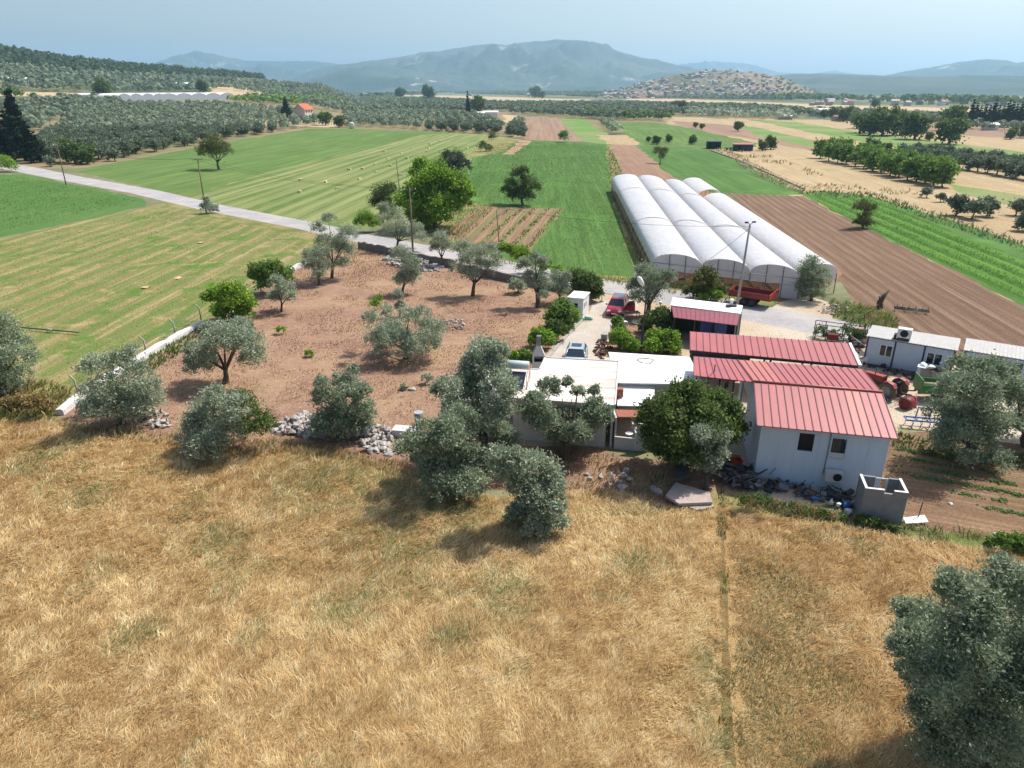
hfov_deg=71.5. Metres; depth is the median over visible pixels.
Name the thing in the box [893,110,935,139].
broadleaf tree
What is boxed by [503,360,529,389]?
solar water heater
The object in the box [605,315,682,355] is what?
garden bed
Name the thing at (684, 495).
concrete slab
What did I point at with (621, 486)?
rock
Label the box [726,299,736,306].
roof vent
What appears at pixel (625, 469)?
rock
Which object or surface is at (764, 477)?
bent hoops
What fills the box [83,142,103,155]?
olive tree
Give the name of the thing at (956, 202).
olive tree
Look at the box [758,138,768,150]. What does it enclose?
broadleaf tree
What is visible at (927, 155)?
mulberry tree
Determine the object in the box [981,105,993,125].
cypress tree
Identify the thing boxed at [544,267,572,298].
olive tree
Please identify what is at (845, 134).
green strip
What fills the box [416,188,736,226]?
power line
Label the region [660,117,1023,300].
dry stubble field
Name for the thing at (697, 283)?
bush
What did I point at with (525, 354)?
bush
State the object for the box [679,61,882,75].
mountain
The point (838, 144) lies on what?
mulberry tree
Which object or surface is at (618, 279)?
weeds
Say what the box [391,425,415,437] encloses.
masonry plinth
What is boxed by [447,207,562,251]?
vegetable plot
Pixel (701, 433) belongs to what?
olive tree
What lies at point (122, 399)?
olive tree
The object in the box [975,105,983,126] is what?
cypress tree
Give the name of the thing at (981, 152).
olive tree
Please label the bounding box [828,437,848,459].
window
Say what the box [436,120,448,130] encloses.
olive tree
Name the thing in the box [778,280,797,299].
door panel
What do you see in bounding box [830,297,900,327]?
weeds
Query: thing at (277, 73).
mountain
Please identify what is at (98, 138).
olive tree
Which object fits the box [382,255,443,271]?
rubble heap
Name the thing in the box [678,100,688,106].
broadleaf tree
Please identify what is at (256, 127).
olive tree
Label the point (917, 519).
white panel
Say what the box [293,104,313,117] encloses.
house
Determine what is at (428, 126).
olive tree
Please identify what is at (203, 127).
olive tree
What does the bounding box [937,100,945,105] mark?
village house
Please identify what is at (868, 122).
oak tree
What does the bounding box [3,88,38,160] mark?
cypress tree
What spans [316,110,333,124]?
broadleaf tree
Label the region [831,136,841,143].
mulberry tree
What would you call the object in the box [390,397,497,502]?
olive tree
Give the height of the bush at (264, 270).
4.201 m
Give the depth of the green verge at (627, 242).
121.92 m
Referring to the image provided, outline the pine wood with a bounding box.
[0,43,266,78]
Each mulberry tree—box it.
[811,137,828,157]
[820,142,835,160]
[827,136,836,142]
[830,140,845,162]
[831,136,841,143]
[835,142,854,163]
[842,136,855,145]
[846,145,866,165]
[856,144,873,167]
[861,145,885,170]
[862,141,875,147]
[872,142,884,148]
[872,150,896,172]
[876,148,902,175]
[889,150,908,177]
[891,146,905,152]
[896,157,914,179]
[904,147,918,157]
[906,153,925,181]
[912,153,939,182]
[918,158,937,184]
[919,151,936,157]
[926,156,960,186]
[932,151,950,161]
[944,157,963,175]
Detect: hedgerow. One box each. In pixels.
[0,85,36,96]
[226,92,340,103]
[579,106,675,118]
[597,117,623,130]
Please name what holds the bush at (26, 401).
on the weedy verge at (47, 388)
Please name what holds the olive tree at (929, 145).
on the dry stubble field at (851, 175)
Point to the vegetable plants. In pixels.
(995, 489)
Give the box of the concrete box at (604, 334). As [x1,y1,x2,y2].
[601,331,608,340]
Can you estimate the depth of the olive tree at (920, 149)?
219.72 m
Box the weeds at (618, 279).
[601,274,740,302]
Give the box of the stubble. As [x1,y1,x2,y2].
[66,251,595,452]
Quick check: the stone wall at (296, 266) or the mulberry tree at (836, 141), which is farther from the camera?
the mulberry tree at (836, 141)
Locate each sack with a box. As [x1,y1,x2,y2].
[842,502,851,508]
[844,508,851,514]
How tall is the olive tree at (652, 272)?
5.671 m
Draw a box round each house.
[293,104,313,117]
[825,100,832,105]
[847,99,854,104]
[890,99,899,105]
[903,101,911,105]
[916,100,923,104]
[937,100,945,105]
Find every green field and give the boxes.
[0,174,145,236]
[72,129,502,228]
[185,133,486,228]
[428,139,633,276]
[559,118,607,143]
[616,122,758,151]
[639,146,801,194]
[802,191,1023,305]
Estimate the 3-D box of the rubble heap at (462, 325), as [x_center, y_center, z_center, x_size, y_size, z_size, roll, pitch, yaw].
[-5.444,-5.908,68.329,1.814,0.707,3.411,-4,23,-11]
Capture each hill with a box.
[597,70,819,98]
[775,73,1023,95]
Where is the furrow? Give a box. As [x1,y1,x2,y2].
[717,506,736,767]
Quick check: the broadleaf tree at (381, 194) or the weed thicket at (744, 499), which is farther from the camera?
the broadleaf tree at (381, 194)
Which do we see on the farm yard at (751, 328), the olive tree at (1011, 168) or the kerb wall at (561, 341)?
the kerb wall at (561, 341)
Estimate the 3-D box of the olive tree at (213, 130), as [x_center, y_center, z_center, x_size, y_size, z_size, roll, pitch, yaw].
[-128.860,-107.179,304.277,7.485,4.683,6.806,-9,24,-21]
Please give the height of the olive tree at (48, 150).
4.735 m
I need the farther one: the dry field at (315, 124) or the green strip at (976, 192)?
the dry field at (315, 124)
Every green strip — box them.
[742,127,817,147]
[750,120,1023,155]
[948,184,1023,204]
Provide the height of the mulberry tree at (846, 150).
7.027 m
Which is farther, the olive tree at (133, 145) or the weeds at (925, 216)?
the olive tree at (133, 145)
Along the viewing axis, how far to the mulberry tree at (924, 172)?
166.33 m
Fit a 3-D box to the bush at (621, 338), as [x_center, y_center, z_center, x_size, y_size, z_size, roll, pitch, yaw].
[9.855,-4.010,61.736,3.100,2.162,2.145,8,24,18]
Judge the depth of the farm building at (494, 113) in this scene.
594.80 m
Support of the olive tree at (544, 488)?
on the dry grass ground at (468, 690)
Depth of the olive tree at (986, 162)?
190.78 m
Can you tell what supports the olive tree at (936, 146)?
on the dry stubble field at (851, 175)
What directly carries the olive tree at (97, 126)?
on the grove ground at (179, 146)
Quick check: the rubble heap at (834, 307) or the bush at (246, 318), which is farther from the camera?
the rubble heap at (834, 307)
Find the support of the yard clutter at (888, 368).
on the farm yard at (751, 328)
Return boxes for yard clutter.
[848,335,866,352]
[868,363,914,379]
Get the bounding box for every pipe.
[22,327,78,332]
[846,333,864,345]
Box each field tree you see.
[192,133,234,168]
[498,163,543,204]
[652,145,668,163]
[850,198,878,227]
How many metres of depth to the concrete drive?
66.92 m
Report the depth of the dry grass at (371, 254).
92.54 m
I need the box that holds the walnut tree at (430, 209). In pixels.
[390,155,479,228]
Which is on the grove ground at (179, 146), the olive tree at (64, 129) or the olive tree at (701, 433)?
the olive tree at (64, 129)
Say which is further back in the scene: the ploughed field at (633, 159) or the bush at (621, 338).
the ploughed field at (633, 159)
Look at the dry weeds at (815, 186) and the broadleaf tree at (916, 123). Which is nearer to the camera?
the dry weeds at (815, 186)
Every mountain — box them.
[149,51,340,70]
[167,62,308,80]
[290,39,705,91]
[362,75,556,92]
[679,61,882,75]
[885,59,1023,75]
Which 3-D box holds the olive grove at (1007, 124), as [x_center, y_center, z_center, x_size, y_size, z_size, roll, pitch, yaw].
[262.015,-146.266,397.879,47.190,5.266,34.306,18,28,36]
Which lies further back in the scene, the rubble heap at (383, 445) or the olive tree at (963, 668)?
the rubble heap at (383, 445)
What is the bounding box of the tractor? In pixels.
[865,368,909,399]
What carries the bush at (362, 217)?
on the ground at (840, 292)
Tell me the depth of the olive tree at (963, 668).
19.96 m
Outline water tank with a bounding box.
[349,122,353,128]
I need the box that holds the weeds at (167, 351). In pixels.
[141,321,205,373]
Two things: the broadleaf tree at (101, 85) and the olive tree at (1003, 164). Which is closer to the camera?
the olive tree at (1003, 164)
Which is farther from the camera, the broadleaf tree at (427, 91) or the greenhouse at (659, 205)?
the broadleaf tree at (427, 91)
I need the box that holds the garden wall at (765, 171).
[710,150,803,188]
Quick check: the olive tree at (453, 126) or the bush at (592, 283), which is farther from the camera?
the olive tree at (453, 126)
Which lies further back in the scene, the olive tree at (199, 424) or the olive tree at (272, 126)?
the olive tree at (272, 126)
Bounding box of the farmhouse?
[509,357,618,446]
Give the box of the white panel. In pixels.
[903,515,928,523]
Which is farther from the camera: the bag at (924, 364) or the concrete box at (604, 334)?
the concrete box at (604, 334)
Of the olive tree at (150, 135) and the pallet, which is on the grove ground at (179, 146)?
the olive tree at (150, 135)
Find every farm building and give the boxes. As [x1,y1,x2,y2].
[483,111,497,115]
[778,115,792,119]
[813,108,837,116]
[831,115,851,120]
[980,123,999,129]
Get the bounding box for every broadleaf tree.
[56,135,86,163]
[77,143,95,164]
[91,78,113,92]
[194,79,208,91]
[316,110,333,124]
[331,114,346,126]
[365,180,399,213]
[394,87,407,96]
[421,84,436,97]
[470,95,486,111]
[529,86,541,97]
[538,91,545,97]
[651,135,661,143]
[665,133,672,141]
[670,100,679,104]
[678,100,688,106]
[687,134,697,144]
[733,120,745,131]
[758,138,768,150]
[764,135,778,149]
[870,98,880,107]
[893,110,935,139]
[922,131,934,140]
[932,114,971,143]
[935,102,972,128]
[1004,125,1021,138]
[1017,125,1023,137]
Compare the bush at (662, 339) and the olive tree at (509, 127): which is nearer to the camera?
the bush at (662, 339)
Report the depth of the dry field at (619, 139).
319.46 m
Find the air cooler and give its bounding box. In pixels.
[893,326,912,340]
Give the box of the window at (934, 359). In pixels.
[925,352,942,365]
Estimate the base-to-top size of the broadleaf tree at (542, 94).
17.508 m
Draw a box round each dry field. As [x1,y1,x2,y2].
[0,92,77,95]
[209,87,267,94]
[251,119,335,127]
[404,95,590,100]
[502,115,520,137]
[597,135,639,144]
[626,99,992,111]
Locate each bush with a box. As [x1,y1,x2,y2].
[0,154,20,170]
[0,390,57,414]
[198,195,219,212]
[198,278,260,320]
[237,315,255,330]
[244,256,295,293]
[352,208,381,228]
[475,140,493,150]
[488,132,495,138]
[496,242,564,272]
[506,350,520,360]
[516,348,534,365]
[526,324,557,346]
[542,296,582,329]
[544,318,568,338]
[557,130,570,140]
[567,266,604,299]
[608,324,640,352]
[610,314,626,330]
[636,305,679,331]
[640,326,681,354]
[681,261,731,300]
[697,285,725,300]
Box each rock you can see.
[616,484,627,491]
[618,472,627,477]
[622,467,629,472]
[653,488,662,495]
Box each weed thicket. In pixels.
[734,490,847,522]
[853,512,900,532]
[984,530,1023,555]
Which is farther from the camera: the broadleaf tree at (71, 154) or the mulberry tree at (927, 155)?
the broadleaf tree at (71, 154)
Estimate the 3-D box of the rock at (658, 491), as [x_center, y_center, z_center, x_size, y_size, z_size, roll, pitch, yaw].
[8.173,6.028,39.931,0.562,0.524,0.520,0,23,0]
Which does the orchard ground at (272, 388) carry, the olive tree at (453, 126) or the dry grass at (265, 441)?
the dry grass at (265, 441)
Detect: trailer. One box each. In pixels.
[728,285,778,306]
[899,372,953,400]
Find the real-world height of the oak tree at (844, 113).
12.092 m
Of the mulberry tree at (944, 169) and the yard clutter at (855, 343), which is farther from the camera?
the mulberry tree at (944, 169)
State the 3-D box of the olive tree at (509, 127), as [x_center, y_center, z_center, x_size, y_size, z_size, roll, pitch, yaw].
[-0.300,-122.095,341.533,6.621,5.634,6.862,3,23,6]
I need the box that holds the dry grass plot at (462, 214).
[431,203,496,248]
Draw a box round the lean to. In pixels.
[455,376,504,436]
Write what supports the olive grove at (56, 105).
on the grove ground at (179, 146)
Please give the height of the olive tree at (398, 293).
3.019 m
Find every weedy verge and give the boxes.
[0,373,75,420]
[165,201,357,244]
[596,274,852,322]
[711,491,1018,552]
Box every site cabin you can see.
[863,325,960,372]
[964,338,1023,381]
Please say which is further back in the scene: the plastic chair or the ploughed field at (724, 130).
the ploughed field at (724, 130)
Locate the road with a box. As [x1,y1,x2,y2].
[0,164,869,345]
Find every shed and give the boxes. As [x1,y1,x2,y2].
[669,297,742,334]
[689,331,861,389]
[706,141,721,148]
[732,143,754,150]
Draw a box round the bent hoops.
[724,475,782,486]
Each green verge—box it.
[468,135,521,157]
[605,145,642,275]
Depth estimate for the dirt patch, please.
74.30 m
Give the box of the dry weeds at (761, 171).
[715,147,804,193]
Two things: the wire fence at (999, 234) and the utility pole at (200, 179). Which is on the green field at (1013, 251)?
the wire fence at (999, 234)
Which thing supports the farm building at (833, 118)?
on the dry stubble field at (851, 175)
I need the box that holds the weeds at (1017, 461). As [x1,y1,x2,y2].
[890,431,1023,468]
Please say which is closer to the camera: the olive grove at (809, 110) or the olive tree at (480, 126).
the olive tree at (480, 126)
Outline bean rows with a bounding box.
[478,207,561,247]
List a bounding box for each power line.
[196,159,402,188]
[206,159,391,187]
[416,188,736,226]
[648,230,746,292]
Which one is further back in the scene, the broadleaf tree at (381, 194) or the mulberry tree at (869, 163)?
the mulberry tree at (869, 163)
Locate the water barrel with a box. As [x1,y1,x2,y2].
[414,410,423,426]
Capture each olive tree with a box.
[0,301,47,397]
[36,129,51,134]
[38,136,56,148]
[42,155,55,166]
[43,146,57,157]
[46,144,65,158]
[47,126,62,130]
[57,127,70,133]
[62,133,76,139]
[66,341,168,425]
[69,135,86,142]
[71,128,83,134]
[81,128,97,134]
[82,139,93,143]
[83,132,100,138]
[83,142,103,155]
[87,124,103,129]
[91,136,105,140]
[92,140,113,159]
[94,139,111,157]
[103,132,117,139]
[104,139,117,149]
[104,147,120,160]
[108,130,123,137]
[114,139,133,157]
[120,136,138,155]
[126,135,145,153]
[129,123,143,130]
[141,132,157,138]
[144,138,162,150]
[147,139,161,151]
[156,132,172,146]
[157,127,167,133]
[159,136,168,148]
[168,130,177,140]
[170,381,281,462]
[175,130,192,136]
[175,311,276,383]
[176,132,190,145]
[183,128,199,141]
[185,133,195,145]
[195,124,206,131]
[200,131,215,139]
[203,129,219,137]
[208,125,220,133]
[221,125,234,135]
[235,125,241,135]
[238,124,251,134]
[252,122,264,132]
[264,270,298,311]
[268,123,277,131]
[297,240,334,285]
[302,362,381,442]
[307,211,360,278]
[355,294,452,362]
[375,200,390,221]
[376,206,428,245]
[386,243,425,292]
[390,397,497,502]
[391,288,405,316]
[425,123,432,129]
[426,330,528,454]
[427,228,454,259]
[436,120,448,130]
[447,235,504,295]
[448,122,458,131]
[460,121,472,130]
[473,122,485,132]
[482,441,577,540]
[486,420,524,450]
[490,122,502,133]
[504,124,517,135]
[507,277,528,292]
[510,127,518,135]
[513,250,555,307]
[515,129,526,136]
[516,374,619,459]
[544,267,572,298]
[624,259,678,312]
[679,416,733,490]
[792,253,834,300]
[878,545,1023,767]
[894,142,907,149]
[900,144,919,150]
[912,142,923,147]
[913,146,927,152]
[914,348,1023,475]
[919,186,933,197]
[923,143,934,148]
[923,147,938,154]
[930,143,943,149]
[933,148,943,155]
[934,192,947,201]
[939,144,956,151]
[941,149,958,156]
[943,193,970,215]
[945,150,968,164]
[956,146,967,152]
[960,152,974,168]
[961,148,977,153]
[961,197,992,218]
[964,153,987,171]
[972,149,988,165]
[978,154,999,172]
[978,194,1003,217]
[982,149,997,157]
[986,149,1006,156]
[991,154,1012,174]
[995,157,1013,175]
[1000,382,1023,447]
[1002,153,1022,158]
[1004,159,1023,176]
[1007,197,1023,215]
[1010,160,1023,178]
[1011,210,1023,229]
[1015,154,1023,160]
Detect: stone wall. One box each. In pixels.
[55,321,203,414]
[291,260,306,269]
[358,241,454,267]
[461,264,593,298]
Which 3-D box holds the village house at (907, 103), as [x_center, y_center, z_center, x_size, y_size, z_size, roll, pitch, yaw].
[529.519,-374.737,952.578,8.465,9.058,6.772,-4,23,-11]
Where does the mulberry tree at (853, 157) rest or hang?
on the dry stubble field at (851, 175)
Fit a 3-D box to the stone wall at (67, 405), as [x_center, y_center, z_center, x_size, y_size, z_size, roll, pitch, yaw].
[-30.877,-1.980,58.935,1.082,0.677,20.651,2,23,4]
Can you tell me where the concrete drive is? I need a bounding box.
[546,298,641,358]
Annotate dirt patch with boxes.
[772,296,836,318]
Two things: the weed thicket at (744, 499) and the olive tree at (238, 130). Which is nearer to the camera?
the weed thicket at (744, 499)
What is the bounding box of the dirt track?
[503,140,530,153]
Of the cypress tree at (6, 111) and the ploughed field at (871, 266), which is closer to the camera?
the ploughed field at (871, 266)
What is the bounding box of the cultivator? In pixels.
[903,407,940,429]
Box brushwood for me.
[593,339,612,359]
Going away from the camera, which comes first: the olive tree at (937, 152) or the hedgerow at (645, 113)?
the olive tree at (937, 152)
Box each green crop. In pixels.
[0,177,134,229]
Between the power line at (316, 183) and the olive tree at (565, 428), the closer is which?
the olive tree at (565, 428)
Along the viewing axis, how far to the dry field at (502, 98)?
1682.34 m
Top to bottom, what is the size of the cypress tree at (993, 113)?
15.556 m
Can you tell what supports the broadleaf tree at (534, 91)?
on the dry field at (502, 98)
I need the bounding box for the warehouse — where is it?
[693,356,898,491]
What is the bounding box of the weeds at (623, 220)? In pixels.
[608,148,648,275]
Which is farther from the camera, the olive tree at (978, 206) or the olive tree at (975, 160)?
the olive tree at (975, 160)
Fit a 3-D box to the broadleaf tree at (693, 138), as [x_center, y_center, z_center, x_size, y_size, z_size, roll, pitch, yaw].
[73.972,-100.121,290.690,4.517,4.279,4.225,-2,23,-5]
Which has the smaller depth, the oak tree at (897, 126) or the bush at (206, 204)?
the bush at (206, 204)
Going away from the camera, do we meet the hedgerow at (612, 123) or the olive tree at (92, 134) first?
the olive tree at (92, 134)
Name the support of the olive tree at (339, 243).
on the orchard ground at (272, 388)
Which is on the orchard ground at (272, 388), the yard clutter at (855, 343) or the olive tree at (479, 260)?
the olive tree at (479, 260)
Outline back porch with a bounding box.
[609,385,654,451]
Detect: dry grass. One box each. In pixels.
[43,414,436,479]
[336,248,396,279]
[498,450,705,510]
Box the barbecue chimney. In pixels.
[532,335,544,367]
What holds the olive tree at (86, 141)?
on the grove ground at (179, 146)
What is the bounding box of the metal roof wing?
[608,352,701,414]
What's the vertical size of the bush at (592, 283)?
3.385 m
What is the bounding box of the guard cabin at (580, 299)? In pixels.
[568,291,589,318]
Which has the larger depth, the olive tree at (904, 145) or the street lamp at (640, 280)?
the olive tree at (904, 145)
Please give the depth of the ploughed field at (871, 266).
84.82 m
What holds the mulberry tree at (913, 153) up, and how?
on the dry stubble field at (851, 175)
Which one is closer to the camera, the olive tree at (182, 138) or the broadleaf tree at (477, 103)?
the olive tree at (182, 138)
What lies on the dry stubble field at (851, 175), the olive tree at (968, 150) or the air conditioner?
the olive tree at (968, 150)
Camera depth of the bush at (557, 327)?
63.41 m
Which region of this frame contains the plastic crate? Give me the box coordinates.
[730,457,742,464]
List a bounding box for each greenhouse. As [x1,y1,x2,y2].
[78,93,233,100]
[611,174,837,299]
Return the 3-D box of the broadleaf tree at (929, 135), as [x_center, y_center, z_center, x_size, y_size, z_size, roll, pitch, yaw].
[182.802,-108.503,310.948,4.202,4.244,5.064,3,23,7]
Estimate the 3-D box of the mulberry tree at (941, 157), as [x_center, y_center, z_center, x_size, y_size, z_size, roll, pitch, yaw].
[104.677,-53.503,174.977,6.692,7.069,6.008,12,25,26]
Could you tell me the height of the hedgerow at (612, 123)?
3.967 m
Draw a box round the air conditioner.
[824,469,843,482]
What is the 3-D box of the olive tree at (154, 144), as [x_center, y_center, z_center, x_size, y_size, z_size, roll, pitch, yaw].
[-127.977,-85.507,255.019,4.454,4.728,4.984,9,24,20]
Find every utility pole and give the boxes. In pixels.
[53,145,66,184]
[197,158,206,212]
[403,188,415,251]
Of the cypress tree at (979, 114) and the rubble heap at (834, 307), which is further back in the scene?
the cypress tree at (979, 114)
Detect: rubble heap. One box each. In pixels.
[134,408,172,428]
[271,410,336,439]
[349,423,395,456]
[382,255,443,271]
[446,318,465,329]
[818,302,850,314]
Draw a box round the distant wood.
[285,83,1023,103]
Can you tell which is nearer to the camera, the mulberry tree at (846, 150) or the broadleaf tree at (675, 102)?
the mulberry tree at (846, 150)
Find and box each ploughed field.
[519,117,582,141]
[611,144,680,181]
[672,121,815,150]
[726,193,1023,358]
[928,127,1023,138]
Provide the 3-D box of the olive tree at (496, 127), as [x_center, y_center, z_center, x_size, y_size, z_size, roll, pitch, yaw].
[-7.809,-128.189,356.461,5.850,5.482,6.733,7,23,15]
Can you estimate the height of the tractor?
1.846 m
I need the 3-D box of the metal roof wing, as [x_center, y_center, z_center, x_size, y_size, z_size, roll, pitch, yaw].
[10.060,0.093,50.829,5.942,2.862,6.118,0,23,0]
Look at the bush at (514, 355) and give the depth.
56.66 m
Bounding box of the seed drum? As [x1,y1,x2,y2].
[894,396,916,408]
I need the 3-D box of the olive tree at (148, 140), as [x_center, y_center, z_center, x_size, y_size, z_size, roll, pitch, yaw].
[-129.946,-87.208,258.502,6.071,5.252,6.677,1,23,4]
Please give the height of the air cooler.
0.900 m
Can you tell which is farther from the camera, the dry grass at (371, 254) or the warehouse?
the dry grass at (371, 254)
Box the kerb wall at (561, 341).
[547,316,585,356]
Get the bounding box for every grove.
[0,59,311,90]
[0,92,120,128]
[55,98,525,128]
[211,82,398,111]
[344,91,802,117]
[454,91,796,99]
[685,105,799,118]
[751,105,940,121]
[938,117,1023,128]
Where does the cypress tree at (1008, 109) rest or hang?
on the dry stubble field at (851, 175)
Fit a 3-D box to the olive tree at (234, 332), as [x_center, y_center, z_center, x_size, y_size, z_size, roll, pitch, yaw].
[-21.449,-2.580,53.664,7.472,5.926,5.121,3,23,8]
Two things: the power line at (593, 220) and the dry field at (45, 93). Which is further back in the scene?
the dry field at (45, 93)
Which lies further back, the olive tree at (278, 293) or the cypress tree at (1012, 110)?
the cypress tree at (1012, 110)
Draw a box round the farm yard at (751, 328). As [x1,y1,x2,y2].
[506,294,1021,505]
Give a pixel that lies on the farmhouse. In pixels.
(589, 372)
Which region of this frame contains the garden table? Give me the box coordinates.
[621,310,640,317]
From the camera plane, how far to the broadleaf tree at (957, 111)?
378.52 m
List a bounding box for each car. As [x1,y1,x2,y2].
[562,342,587,358]
[606,293,634,315]
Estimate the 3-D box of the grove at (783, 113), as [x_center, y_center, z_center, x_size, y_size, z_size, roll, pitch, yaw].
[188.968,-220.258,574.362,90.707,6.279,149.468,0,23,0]
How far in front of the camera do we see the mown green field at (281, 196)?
172.72 m
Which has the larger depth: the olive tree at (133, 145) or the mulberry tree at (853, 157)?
the olive tree at (133, 145)
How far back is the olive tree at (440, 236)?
89.28 m
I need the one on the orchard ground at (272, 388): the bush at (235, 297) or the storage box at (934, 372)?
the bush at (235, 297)
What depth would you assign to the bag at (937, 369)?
54.12 m
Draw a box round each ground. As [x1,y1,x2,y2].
[0,46,1023,530]
[0,95,775,170]
[0,418,1023,767]
[57,246,748,507]
[609,186,841,301]
[880,431,1023,534]
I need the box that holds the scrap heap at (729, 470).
[716,458,854,506]
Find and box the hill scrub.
[604,68,820,98]
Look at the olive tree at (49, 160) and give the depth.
206.93 m
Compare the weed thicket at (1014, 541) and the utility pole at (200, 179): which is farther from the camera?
the utility pole at (200, 179)
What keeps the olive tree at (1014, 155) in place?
on the dry stubble field at (851, 175)
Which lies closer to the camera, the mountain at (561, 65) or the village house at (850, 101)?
the village house at (850, 101)
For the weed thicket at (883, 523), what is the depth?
36.52 m
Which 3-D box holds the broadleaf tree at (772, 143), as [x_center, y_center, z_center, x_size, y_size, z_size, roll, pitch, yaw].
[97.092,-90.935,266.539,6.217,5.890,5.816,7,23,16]
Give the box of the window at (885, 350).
[878,344,892,357]
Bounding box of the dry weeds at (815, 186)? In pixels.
[737,149,917,194]
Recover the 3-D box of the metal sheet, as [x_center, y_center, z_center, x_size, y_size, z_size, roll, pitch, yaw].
[9.868,5.045,41.118,0.865,0.040,2.173,2,23,6]
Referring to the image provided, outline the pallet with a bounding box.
[891,368,912,373]
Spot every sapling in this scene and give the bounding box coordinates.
[273,325,286,332]
[304,349,314,356]
[400,382,407,389]
[419,373,434,382]
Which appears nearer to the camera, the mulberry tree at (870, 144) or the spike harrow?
the spike harrow
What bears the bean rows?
on the vegetable plot at (475, 234)
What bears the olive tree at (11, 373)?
on the weedy verge at (47, 388)
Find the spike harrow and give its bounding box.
[894,304,929,312]
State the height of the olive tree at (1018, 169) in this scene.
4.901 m
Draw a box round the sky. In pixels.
[0,0,1023,75]
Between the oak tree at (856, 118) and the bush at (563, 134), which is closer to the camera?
the bush at (563, 134)
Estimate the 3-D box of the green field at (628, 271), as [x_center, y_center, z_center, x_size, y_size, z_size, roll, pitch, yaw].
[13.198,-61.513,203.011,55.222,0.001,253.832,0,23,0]
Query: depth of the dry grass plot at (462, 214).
125.72 m
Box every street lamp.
[637,276,646,353]
[736,221,755,304]
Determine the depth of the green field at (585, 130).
388.56 m
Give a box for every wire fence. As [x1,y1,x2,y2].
[68,304,201,391]
[981,224,1023,247]
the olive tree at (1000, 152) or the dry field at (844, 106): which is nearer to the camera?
the olive tree at (1000, 152)
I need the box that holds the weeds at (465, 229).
[423,203,551,272]
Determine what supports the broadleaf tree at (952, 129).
on the green strip at (845, 134)
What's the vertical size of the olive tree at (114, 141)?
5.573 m
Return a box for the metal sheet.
[674,464,690,479]
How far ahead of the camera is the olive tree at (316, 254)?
81.22 m
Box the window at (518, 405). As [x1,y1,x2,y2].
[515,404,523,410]
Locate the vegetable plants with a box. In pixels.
[891,442,1023,516]
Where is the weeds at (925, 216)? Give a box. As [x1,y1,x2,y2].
[795,188,1023,248]
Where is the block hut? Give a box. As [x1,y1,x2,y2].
[853,474,908,524]
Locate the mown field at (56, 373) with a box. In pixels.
[0,202,322,391]
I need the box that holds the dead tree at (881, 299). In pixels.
[876,290,889,309]
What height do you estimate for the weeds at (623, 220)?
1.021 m
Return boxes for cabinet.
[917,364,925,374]
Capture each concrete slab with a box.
[665,482,711,505]
[684,503,713,510]
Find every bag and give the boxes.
[920,361,927,367]
[926,364,935,368]
[934,367,941,371]
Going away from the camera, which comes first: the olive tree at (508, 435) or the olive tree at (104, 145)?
the olive tree at (508, 435)
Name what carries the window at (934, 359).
in the site cabin at (883, 346)
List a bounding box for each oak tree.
[433,146,473,173]
[818,109,828,117]
[825,107,838,118]
[835,103,854,121]
[846,113,864,129]
[855,104,887,134]
[863,135,885,147]
[866,103,905,135]
[882,141,892,150]
[891,108,909,134]
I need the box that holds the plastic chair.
[860,357,867,364]
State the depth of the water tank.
403.88 m
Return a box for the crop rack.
[812,320,867,342]
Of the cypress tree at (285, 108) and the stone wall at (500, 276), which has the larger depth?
the cypress tree at (285, 108)
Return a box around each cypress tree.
[0,109,7,130]
[0,122,12,155]
[0,142,6,154]
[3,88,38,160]
[4,91,27,154]
[17,120,46,162]
[31,131,45,161]
[277,96,292,117]
[465,91,470,112]
[968,99,976,120]
[971,103,979,126]
[975,104,989,125]
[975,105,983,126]
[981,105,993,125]
[988,99,998,122]
[993,105,1001,122]
[999,106,1005,119]
[1001,100,1011,120]
[1007,101,1015,121]
[1010,104,1019,127]
[1016,101,1023,120]
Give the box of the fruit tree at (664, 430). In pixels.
[631,375,752,471]
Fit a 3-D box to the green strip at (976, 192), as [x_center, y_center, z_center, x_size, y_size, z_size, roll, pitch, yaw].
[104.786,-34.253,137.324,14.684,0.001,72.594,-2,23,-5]
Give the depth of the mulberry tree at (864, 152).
200.91 m
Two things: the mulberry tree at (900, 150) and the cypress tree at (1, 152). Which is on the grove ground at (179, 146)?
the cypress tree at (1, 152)
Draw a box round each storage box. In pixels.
[920,367,932,377]
[931,369,949,377]
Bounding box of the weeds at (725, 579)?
[715,510,746,767]

